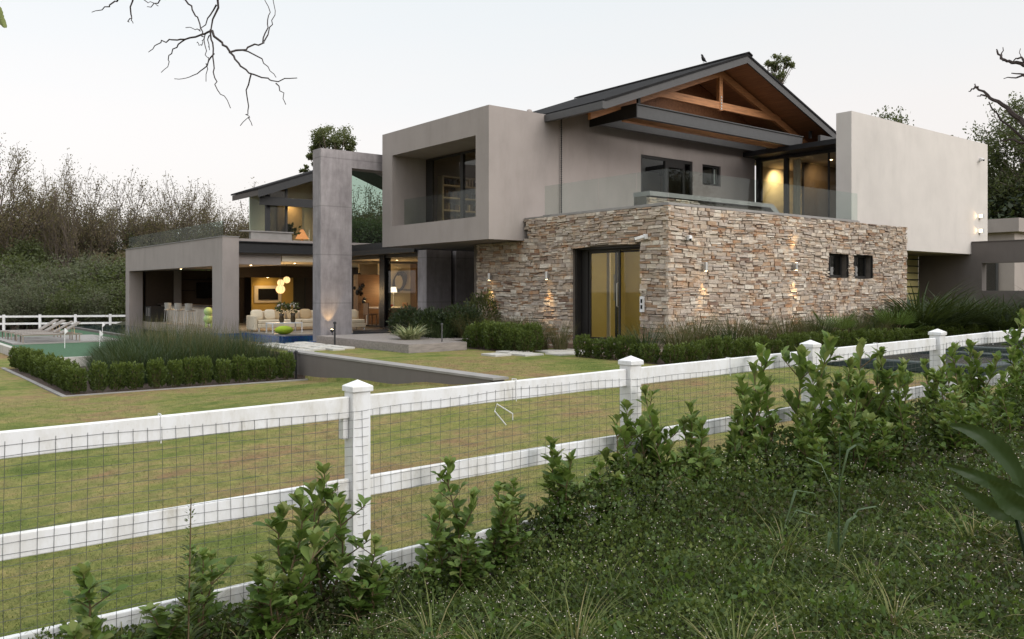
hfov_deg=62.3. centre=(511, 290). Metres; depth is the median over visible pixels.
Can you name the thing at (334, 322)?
bollard light
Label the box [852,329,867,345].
hedge bush
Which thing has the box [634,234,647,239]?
security camera
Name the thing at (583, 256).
sliding door
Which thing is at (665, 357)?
hedge bush
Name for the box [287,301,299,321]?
flower vase
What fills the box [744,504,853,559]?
grass tuft
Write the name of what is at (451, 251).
dark slot window
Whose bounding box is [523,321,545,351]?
hedge bush
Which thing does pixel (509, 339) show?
hedge bush
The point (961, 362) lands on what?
driveway
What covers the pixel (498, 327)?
hedge bush
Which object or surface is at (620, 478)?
leafy sapling
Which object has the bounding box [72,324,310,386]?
reed grass
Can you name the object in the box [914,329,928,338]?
hedge bush
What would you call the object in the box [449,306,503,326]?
wispy grass
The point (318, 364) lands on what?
retaining wall
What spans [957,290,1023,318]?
strappy plant
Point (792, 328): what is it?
wispy grass
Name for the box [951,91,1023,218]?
gum tree
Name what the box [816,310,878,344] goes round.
wispy grass
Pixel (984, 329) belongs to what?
hedge bush
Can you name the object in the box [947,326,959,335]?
hedge bush
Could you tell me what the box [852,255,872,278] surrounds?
window
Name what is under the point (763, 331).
wispy grass
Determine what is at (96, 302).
olive shrub
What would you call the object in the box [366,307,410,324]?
dining table
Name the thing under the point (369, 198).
bare topped tree
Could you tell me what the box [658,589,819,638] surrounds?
grass tuft
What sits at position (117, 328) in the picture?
pool water
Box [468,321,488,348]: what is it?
hedge bush
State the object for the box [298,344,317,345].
paving stone
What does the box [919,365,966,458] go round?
leafy sapling
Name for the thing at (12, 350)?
hedge bush
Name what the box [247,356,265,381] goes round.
hedge bush
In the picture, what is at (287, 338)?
pool tiling
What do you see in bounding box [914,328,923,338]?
hedge bush
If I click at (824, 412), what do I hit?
leafy sapling
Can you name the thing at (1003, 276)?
outbuilding
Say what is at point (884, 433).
leafy sapling
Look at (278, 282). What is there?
pendant lamp
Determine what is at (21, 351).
hedge bush
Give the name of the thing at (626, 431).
leafy sapling
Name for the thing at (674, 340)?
wispy grass
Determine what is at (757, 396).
leafy sapling
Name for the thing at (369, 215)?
leafy tree
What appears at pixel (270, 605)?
leafy sapling
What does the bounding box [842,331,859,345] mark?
hedge bush
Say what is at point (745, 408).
leafy sapling
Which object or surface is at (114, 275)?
olive shrub
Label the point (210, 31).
bare tree
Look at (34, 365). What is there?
hedge bush
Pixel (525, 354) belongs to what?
paving stone
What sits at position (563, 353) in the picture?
paving stone
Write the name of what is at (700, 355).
hedge bush
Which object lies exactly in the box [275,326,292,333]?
floor pouf
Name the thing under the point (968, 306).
strappy plant
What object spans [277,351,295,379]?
hedge bush
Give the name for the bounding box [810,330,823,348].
hedge bush
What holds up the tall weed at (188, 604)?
on the ground at (14, 390)
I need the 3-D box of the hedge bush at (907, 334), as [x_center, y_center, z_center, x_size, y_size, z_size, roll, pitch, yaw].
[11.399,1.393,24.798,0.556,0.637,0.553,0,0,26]
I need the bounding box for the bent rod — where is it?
[494,404,512,424]
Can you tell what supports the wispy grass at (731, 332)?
on the ground at (14, 390)
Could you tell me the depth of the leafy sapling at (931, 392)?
8.98 m
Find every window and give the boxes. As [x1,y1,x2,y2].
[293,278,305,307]
[451,251,451,309]
[702,164,719,186]
[827,253,848,277]
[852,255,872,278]
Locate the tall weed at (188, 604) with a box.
[167,498,207,638]
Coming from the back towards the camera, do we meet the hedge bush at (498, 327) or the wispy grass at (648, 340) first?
the hedge bush at (498, 327)
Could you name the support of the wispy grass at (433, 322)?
on the ground at (14, 390)
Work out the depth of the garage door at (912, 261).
33.59 m
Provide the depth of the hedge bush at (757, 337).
20.23 m
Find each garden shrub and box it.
[386,305,429,333]
[408,306,454,337]
[436,301,484,337]
[459,288,502,322]
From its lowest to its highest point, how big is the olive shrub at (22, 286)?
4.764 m
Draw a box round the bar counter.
[157,303,211,325]
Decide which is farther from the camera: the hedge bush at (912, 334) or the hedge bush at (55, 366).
the hedge bush at (912, 334)
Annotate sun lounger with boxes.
[1,319,59,338]
[6,320,65,339]
[13,321,73,341]
[19,321,82,342]
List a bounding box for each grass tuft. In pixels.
[379,575,500,638]
[449,612,543,638]
[507,578,640,638]
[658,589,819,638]
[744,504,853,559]
[812,537,906,599]
[823,565,975,638]
[886,538,984,590]
[905,499,1016,553]
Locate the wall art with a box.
[392,271,406,291]
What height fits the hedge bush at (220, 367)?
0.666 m
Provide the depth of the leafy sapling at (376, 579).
4.82 m
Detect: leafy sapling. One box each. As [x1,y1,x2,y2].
[59,560,128,638]
[136,602,192,638]
[180,544,236,638]
[230,554,307,638]
[252,487,335,638]
[286,461,377,618]
[326,533,403,626]
[410,501,464,598]
[428,454,480,570]
[443,529,495,594]
[477,482,534,579]
[494,477,532,552]
[529,435,588,547]
[580,461,631,540]
[586,399,645,526]
[628,383,682,516]
[670,399,715,505]
[684,415,721,517]
[720,373,767,495]
[721,394,766,504]
[732,342,791,496]
[781,330,846,443]
[784,401,838,492]
[795,363,849,461]
[798,438,845,509]
[826,402,886,488]
[830,356,878,460]
[832,337,898,475]
[853,346,898,455]
[865,417,902,485]
[876,363,915,469]
[886,357,918,461]
[913,358,949,447]
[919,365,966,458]
[927,342,977,410]
[931,385,974,457]
[935,394,988,464]
[957,339,1001,409]
[967,387,1006,443]
[985,370,1022,440]
[995,308,1023,428]
[998,345,1023,438]
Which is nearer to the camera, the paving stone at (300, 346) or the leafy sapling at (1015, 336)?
the leafy sapling at (1015, 336)
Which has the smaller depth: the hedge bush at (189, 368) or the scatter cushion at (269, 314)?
the hedge bush at (189, 368)
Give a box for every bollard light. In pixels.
[294,350,297,378]
[333,321,335,344]
[441,323,442,341]
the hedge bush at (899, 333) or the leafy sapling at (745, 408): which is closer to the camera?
the leafy sapling at (745, 408)
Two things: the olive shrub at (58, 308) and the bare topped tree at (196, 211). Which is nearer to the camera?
the olive shrub at (58, 308)
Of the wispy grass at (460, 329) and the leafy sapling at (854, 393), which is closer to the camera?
the leafy sapling at (854, 393)
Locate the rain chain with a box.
[561,119,561,212]
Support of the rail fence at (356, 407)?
on the ground at (14, 390)
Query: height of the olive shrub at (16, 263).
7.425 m
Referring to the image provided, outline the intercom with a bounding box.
[640,296,644,311]
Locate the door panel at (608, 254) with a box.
[607,253,614,336]
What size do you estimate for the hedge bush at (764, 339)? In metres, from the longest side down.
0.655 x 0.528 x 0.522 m
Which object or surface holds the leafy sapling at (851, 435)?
on the ground at (14, 390)
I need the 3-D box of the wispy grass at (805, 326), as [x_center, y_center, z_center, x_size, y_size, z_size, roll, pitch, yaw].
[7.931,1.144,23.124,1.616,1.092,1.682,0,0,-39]
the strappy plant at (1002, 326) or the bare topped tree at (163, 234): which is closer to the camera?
the strappy plant at (1002, 326)
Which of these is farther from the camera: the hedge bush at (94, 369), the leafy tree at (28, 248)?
the leafy tree at (28, 248)
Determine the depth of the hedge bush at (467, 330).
23.50 m
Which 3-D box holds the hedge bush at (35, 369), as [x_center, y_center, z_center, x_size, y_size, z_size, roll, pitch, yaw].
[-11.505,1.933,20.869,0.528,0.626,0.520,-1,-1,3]
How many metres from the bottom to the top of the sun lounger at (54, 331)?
0.716 m
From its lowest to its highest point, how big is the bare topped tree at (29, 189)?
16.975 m
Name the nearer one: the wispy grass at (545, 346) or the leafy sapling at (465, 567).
the leafy sapling at (465, 567)
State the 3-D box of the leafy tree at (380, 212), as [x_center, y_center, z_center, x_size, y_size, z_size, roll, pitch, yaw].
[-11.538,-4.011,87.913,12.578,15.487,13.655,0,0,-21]
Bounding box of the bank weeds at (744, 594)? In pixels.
[56,383,1023,638]
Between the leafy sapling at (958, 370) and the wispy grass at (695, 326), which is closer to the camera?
the leafy sapling at (958, 370)
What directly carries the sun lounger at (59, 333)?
on the lounger platform
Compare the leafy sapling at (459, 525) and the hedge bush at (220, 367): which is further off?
the hedge bush at (220, 367)
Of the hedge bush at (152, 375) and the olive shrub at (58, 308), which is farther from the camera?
the olive shrub at (58, 308)
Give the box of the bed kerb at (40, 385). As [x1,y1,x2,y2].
[1,367,307,396]
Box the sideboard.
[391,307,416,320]
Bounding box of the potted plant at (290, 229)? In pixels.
[288,222,300,239]
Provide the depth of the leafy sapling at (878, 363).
8.26 m
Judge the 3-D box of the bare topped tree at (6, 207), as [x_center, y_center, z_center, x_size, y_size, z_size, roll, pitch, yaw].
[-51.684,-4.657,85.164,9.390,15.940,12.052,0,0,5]
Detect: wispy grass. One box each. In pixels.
[409,311,456,332]
[423,320,459,337]
[441,307,500,337]
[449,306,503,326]
[491,312,531,326]
[511,315,550,346]
[532,321,555,349]
[541,318,579,349]
[611,319,675,360]
[645,315,717,359]
[661,308,729,351]
[697,319,744,354]
[700,309,767,350]
[730,313,789,348]
[738,322,776,336]
[755,309,816,347]
[781,316,828,345]
[787,310,842,334]
[810,320,846,336]
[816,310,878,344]
[841,312,885,336]
[863,312,903,330]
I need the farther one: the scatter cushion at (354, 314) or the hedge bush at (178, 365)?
the scatter cushion at (354, 314)
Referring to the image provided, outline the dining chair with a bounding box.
[363,303,376,324]
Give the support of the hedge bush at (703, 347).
on the ground at (14, 390)
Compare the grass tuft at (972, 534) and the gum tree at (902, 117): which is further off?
the gum tree at (902, 117)
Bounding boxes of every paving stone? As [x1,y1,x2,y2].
[279,347,299,350]
[289,345,310,347]
[291,348,313,351]
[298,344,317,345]
[304,347,324,350]
[305,343,324,344]
[324,347,344,350]
[331,346,354,348]
[481,353,511,356]
[496,350,532,353]
[508,352,543,356]
[535,349,573,352]
[545,351,582,355]
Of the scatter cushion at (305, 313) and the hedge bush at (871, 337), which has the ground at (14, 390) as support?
the hedge bush at (871, 337)
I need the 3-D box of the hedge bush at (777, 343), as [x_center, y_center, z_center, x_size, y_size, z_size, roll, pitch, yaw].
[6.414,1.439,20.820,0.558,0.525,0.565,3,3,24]
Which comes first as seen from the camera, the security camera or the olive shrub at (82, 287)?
the security camera
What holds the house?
on the ground at (14, 390)
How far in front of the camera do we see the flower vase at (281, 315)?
32.78 m
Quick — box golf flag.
[64,328,67,347]
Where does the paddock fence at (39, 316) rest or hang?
on the ground at (14, 390)
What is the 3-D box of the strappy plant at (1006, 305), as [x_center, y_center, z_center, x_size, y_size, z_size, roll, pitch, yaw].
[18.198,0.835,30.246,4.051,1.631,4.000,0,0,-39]
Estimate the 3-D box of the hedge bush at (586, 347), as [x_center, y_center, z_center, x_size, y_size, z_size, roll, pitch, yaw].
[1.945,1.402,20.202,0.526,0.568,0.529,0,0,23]
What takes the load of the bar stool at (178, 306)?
on the house
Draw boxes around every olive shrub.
[0,247,68,330]
[0,260,27,288]
[0,270,65,329]
[0,283,47,329]
[1,254,95,329]
[32,288,89,328]
[37,275,122,325]
[47,242,125,289]
[55,285,125,325]
[60,254,125,321]
[68,278,125,324]
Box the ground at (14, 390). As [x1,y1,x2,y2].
[0,318,1023,638]
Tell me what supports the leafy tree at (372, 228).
on the ground at (14, 390)
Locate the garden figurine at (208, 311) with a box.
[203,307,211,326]
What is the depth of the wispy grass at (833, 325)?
23.67 m
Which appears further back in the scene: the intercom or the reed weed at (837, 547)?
the intercom
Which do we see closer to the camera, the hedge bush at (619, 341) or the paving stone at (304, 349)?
the hedge bush at (619, 341)
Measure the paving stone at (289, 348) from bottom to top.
0.085 m
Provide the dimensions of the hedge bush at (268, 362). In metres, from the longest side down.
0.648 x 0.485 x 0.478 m
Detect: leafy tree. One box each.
[0,216,45,260]
[0,231,72,271]
[42,237,123,274]
[89,244,137,266]
[105,229,181,264]
[115,228,199,254]
[352,203,381,222]
[352,213,381,242]
[353,212,381,242]
[355,192,381,242]
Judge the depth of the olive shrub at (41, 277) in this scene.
59.56 m
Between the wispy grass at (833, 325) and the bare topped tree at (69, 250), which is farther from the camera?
the bare topped tree at (69, 250)
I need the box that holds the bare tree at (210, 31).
[93,0,295,125]
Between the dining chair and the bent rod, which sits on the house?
the dining chair
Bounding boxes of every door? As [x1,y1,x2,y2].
[575,245,641,343]
[641,155,691,194]
[904,255,918,305]
[986,263,997,290]
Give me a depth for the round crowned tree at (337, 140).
61.11 m
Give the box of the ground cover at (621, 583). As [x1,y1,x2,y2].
[28,386,1023,638]
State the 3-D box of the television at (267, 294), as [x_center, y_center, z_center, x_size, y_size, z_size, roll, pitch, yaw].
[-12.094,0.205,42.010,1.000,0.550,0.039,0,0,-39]
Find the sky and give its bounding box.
[0,0,1023,251]
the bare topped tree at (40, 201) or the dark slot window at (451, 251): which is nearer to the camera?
the dark slot window at (451, 251)
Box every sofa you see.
[246,310,312,331]
[352,311,365,329]
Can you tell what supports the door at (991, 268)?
in the outbuilding
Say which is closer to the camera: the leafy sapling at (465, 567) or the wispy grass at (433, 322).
the leafy sapling at (465, 567)
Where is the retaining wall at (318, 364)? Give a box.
[284,343,508,384]
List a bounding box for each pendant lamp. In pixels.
[276,265,284,293]
[277,279,283,284]
[283,277,289,282]
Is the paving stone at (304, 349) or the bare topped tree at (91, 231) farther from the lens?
the bare topped tree at (91, 231)
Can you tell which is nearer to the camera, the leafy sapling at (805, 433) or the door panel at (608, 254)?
the leafy sapling at (805, 433)
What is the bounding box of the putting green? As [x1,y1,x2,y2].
[0,329,123,356]
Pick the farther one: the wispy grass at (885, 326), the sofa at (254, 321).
the sofa at (254, 321)
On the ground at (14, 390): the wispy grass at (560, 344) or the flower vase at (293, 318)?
the wispy grass at (560, 344)
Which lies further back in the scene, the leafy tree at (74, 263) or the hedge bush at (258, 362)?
the leafy tree at (74, 263)
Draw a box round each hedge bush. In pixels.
[7,345,25,366]
[11,349,17,367]
[16,354,28,372]
[18,346,29,370]
[20,348,36,373]
[26,349,44,372]
[26,354,42,375]
[31,359,39,377]
[34,357,40,378]
[38,352,54,371]
[38,357,52,381]
[43,354,63,380]
[46,360,54,384]
[51,357,69,384]
[53,365,68,387]
[56,359,76,387]
[59,362,81,391]
[64,366,88,393]
[87,360,109,391]
[106,361,128,390]
[124,361,144,389]
[146,357,166,387]
[165,359,184,386]
[182,356,198,385]
[196,354,213,384]
[213,358,232,383]
[231,354,249,382]
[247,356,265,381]
[260,356,277,380]
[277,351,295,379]
[462,324,482,347]
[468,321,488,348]
[477,319,494,348]
[481,321,502,349]
[492,321,508,350]
[497,326,521,349]
[505,327,525,350]
[506,322,521,343]
[515,329,537,351]
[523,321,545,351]
[573,334,592,356]
[583,338,602,357]
[592,337,614,358]
[603,336,625,359]
[614,334,637,359]
[627,342,652,360]
[638,343,660,363]
[660,343,685,363]
[678,342,703,362]
[688,339,709,360]
[704,335,723,359]
[712,334,734,358]
[722,339,742,357]
[736,337,756,356]
[740,335,763,355]
[753,333,770,355]
[767,338,783,353]
[773,333,794,351]
[782,331,802,351]
[793,332,810,346]
[801,331,820,347]
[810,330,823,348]
[834,329,850,346]
[835,335,842,346]
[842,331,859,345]
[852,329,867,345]
[857,330,875,343]
[866,329,884,343]
[872,327,890,342]
[876,331,895,341]
[888,329,904,340]
[894,327,911,340]
[903,328,917,339]
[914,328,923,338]
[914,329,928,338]
[920,326,934,337]
[934,324,947,335]
[946,326,956,335]
[947,323,965,334]
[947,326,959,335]
[956,325,970,333]
[967,323,977,333]
[972,323,987,332]
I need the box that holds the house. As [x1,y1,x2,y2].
[125,52,987,353]
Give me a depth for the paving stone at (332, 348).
22.89 m
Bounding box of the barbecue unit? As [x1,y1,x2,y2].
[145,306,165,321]
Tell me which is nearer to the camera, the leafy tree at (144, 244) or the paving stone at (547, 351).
the paving stone at (547, 351)
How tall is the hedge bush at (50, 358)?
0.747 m
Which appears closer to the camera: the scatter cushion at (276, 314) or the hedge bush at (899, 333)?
the hedge bush at (899, 333)
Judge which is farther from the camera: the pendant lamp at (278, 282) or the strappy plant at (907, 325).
the pendant lamp at (278, 282)
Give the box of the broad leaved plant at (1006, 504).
[943,423,1023,555]
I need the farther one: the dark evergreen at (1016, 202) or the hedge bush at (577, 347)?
the dark evergreen at (1016, 202)
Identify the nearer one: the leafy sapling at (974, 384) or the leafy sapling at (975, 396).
the leafy sapling at (975, 396)
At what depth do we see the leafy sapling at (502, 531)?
5.54 m
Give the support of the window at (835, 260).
in the house
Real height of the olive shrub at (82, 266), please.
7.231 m
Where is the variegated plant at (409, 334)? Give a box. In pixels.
[392,323,429,339]
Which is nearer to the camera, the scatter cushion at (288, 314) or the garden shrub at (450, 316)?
the garden shrub at (450, 316)
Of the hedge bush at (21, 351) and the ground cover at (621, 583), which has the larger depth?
the hedge bush at (21, 351)
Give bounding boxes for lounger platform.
[0,334,121,344]
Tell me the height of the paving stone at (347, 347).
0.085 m
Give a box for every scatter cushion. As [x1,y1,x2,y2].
[251,310,262,319]
[264,309,274,319]
[274,309,284,318]
[286,309,297,318]
[300,309,310,318]
[352,309,357,318]
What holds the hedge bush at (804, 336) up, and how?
on the ground at (14, 390)
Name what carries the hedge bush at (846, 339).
on the ground at (14, 390)
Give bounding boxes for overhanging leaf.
[0,7,6,27]
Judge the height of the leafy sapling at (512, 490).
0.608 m
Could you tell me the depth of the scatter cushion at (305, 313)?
35.36 m
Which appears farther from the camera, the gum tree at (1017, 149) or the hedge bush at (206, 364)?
the gum tree at (1017, 149)
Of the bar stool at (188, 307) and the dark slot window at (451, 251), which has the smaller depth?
the dark slot window at (451, 251)
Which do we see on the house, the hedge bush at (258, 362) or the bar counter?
the bar counter
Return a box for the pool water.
[74,325,312,342]
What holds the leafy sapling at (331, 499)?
on the ground at (14, 390)
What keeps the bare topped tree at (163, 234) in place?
on the ground at (14, 390)
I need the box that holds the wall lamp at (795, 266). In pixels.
[793,262,797,269]
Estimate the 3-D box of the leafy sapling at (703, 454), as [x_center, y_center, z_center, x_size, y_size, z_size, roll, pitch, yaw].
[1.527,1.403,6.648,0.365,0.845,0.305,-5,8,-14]
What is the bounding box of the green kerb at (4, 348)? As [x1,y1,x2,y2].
[0,343,96,365]
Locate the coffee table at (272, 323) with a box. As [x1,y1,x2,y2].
[266,322,302,332]
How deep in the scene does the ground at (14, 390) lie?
9.89 m
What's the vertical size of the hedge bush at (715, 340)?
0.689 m
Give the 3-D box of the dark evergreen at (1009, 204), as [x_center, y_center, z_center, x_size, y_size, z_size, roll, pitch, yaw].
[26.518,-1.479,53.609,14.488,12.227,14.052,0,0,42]
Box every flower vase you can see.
[274,301,287,322]
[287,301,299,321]
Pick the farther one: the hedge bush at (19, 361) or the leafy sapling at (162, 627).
the hedge bush at (19, 361)
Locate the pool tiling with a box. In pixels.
[217,332,315,341]
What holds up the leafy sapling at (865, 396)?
on the ground at (14, 390)
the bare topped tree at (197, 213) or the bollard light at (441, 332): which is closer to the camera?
the bollard light at (441, 332)
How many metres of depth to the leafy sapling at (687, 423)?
6.94 m
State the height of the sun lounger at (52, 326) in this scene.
0.716 m
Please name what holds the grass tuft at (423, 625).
on the ground at (14, 390)
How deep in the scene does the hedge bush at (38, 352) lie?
21.78 m
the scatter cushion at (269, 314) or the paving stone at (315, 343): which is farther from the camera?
the scatter cushion at (269, 314)
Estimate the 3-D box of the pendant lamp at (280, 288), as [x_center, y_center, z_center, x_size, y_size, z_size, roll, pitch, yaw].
[-9.935,-0.525,36.338,0.399,1.350,0.399,0,0,-13]
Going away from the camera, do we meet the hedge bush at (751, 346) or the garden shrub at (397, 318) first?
the hedge bush at (751, 346)
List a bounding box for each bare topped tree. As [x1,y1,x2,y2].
[0,133,63,257]
[0,141,60,318]
[0,174,25,238]
[2,154,123,271]
[4,147,113,258]
[6,182,72,238]
[23,163,127,262]
[38,183,124,247]
[60,168,168,259]
[76,170,245,254]
[81,192,122,248]
[101,175,183,248]
[114,181,239,254]
[131,176,245,245]
[142,195,216,237]
[169,197,219,237]
[183,177,257,238]
[216,215,248,237]
[352,179,381,219]
[352,193,380,224]
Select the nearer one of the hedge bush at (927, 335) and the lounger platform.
the hedge bush at (927, 335)
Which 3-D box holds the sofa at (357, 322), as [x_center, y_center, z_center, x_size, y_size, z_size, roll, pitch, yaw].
[-6.571,1.255,34.800,0.860,0.800,0.800,0,0,-39]
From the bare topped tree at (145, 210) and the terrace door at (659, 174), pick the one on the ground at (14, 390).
the bare topped tree at (145, 210)
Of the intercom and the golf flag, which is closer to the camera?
the intercom
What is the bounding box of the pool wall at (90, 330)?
[67,326,143,337]
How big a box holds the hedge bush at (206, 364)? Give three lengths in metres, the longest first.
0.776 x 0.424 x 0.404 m
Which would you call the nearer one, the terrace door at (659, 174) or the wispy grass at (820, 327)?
the wispy grass at (820, 327)
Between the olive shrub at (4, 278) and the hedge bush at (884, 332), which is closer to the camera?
the hedge bush at (884, 332)
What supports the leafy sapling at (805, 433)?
on the ground at (14, 390)
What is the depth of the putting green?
29.28 m
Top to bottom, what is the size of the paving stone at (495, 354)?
0.080 m
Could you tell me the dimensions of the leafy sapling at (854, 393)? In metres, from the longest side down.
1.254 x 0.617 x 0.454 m
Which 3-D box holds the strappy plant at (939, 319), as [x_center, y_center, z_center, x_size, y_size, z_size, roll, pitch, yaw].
[12.939,0.816,26.947,4.258,1.667,4.407,0,0,-39]
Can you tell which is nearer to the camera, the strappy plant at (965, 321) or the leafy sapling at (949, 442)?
the leafy sapling at (949, 442)
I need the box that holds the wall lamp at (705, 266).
[703,262,707,270]
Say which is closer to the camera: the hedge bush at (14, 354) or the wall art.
the hedge bush at (14, 354)
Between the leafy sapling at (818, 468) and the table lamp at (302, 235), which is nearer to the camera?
the leafy sapling at (818, 468)
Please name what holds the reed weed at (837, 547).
on the ground at (14, 390)
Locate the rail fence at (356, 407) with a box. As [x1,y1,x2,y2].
[0,329,1023,638]
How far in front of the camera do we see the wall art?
38.47 m
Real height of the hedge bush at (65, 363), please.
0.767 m
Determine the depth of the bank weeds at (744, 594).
4.64 m
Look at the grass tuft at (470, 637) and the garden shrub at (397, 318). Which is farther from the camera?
the garden shrub at (397, 318)
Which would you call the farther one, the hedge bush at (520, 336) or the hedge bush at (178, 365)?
the hedge bush at (520, 336)
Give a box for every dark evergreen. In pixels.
[988,163,1023,218]
[988,186,1023,218]
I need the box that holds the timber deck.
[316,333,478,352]
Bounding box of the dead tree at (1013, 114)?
[968,48,1023,162]
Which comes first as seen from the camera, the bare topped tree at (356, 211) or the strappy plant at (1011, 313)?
the strappy plant at (1011, 313)
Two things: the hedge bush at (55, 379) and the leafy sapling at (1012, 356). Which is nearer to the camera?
the leafy sapling at (1012, 356)
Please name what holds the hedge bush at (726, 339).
on the ground at (14, 390)
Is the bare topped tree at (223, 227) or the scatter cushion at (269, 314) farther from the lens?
the bare topped tree at (223, 227)
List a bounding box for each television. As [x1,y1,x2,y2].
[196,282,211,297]
[258,289,277,299]
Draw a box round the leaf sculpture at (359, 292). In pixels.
[353,273,365,303]
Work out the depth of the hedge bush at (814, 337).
21.70 m
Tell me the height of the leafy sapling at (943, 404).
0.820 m
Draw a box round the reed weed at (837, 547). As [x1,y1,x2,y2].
[781,444,885,559]
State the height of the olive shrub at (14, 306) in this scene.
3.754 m
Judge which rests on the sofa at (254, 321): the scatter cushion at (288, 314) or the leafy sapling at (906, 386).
the scatter cushion at (288, 314)
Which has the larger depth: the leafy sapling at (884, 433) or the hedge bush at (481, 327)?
the hedge bush at (481, 327)
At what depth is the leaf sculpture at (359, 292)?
36.83 m
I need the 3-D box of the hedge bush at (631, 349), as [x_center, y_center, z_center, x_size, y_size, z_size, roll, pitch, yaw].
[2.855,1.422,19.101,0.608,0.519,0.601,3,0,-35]
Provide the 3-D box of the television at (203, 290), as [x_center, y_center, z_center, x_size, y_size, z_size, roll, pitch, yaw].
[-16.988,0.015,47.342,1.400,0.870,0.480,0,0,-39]
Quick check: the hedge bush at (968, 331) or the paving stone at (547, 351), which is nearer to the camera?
the paving stone at (547, 351)
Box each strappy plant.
[856,296,947,330]
[868,290,983,329]
[879,278,995,323]
[899,291,1008,329]
[908,290,1010,323]
[929,294,1023,325]
[956,294,1017,315]
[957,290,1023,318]
[977,301,1023,331]
[982,295,1021,313]
[994,302,1023,326]
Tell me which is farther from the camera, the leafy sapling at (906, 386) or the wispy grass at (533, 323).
the wispy grass at (533, 323)
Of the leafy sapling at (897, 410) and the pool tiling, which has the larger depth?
the pool tiling
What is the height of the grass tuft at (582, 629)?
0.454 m
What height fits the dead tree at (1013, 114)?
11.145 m
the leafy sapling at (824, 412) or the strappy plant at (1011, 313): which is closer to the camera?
the leafy sapling at (824, 412)
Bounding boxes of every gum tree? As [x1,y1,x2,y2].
[763,53,794,83]
[871,105,989,218]
[890,106,913,125]
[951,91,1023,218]
[982,95,1023,217]
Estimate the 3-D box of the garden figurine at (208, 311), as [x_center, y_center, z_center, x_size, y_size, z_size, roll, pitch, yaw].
[-13.517,1.202,37.701,0.420,0.895,0.420,0,0,-39]
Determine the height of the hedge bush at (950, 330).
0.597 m
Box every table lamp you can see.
[295,229,308,240]
[391,287,396,306]
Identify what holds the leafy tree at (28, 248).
on the ground at (14, 390)
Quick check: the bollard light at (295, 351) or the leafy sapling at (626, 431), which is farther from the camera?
the bollard light at (295, 351)
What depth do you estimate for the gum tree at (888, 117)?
50.85 m
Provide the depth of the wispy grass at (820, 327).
23.06 m
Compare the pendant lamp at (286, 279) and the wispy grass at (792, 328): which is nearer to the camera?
the wispy grass at (792, 328)
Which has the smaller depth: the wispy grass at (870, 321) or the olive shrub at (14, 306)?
the wispy grass at (870, 321)
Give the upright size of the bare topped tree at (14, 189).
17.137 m
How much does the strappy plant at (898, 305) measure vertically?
2.188 m
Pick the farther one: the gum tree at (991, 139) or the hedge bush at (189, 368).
the gum tree at (991, 139)
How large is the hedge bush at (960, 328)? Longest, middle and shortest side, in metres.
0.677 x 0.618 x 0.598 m
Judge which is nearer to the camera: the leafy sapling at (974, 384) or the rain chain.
the leafy sapling at (974, 384)
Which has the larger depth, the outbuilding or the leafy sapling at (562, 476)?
the outbuilding
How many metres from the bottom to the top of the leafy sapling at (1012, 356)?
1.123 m
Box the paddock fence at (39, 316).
[0,314,125,329]
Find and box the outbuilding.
[918,218,1023,290]
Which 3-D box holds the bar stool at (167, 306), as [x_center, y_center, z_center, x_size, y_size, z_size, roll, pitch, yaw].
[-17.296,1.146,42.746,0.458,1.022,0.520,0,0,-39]
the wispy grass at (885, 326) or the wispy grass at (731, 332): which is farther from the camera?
the wispy grass at (885, 326)
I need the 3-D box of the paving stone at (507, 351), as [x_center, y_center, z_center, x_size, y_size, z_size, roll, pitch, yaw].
[0.054,1.610,21.857,0.750,0.080,0.600,0,0,-39]
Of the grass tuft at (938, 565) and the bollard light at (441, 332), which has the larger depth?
the bollard light at (441, 332)
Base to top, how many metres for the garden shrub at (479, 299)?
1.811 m
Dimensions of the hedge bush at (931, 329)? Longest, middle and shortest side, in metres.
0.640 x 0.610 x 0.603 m
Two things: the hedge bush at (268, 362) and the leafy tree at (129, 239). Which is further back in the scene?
the leafy tree at (129, 239)
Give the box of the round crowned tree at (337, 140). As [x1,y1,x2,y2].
[299,123,357,172]
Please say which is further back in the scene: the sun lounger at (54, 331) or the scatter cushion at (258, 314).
the scatter cushion at (258, 314)
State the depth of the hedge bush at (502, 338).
22.08 m
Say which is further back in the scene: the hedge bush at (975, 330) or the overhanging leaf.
the hedge bush at (975, 330)
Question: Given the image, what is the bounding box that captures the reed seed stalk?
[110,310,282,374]
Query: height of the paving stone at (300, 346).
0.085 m
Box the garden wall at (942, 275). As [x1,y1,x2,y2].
[919,239,1023,311]
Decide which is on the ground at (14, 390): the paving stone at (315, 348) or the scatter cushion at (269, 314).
the paving stone at (315, 348)
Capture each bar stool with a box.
[164,303,174,320]
[173,303,185,323]
[184,303,195,323]
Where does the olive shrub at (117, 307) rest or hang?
on the ground at (14, 390)
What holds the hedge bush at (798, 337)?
on the ground at (14, 390)
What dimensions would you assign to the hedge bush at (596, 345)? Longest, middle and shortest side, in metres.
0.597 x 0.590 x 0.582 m

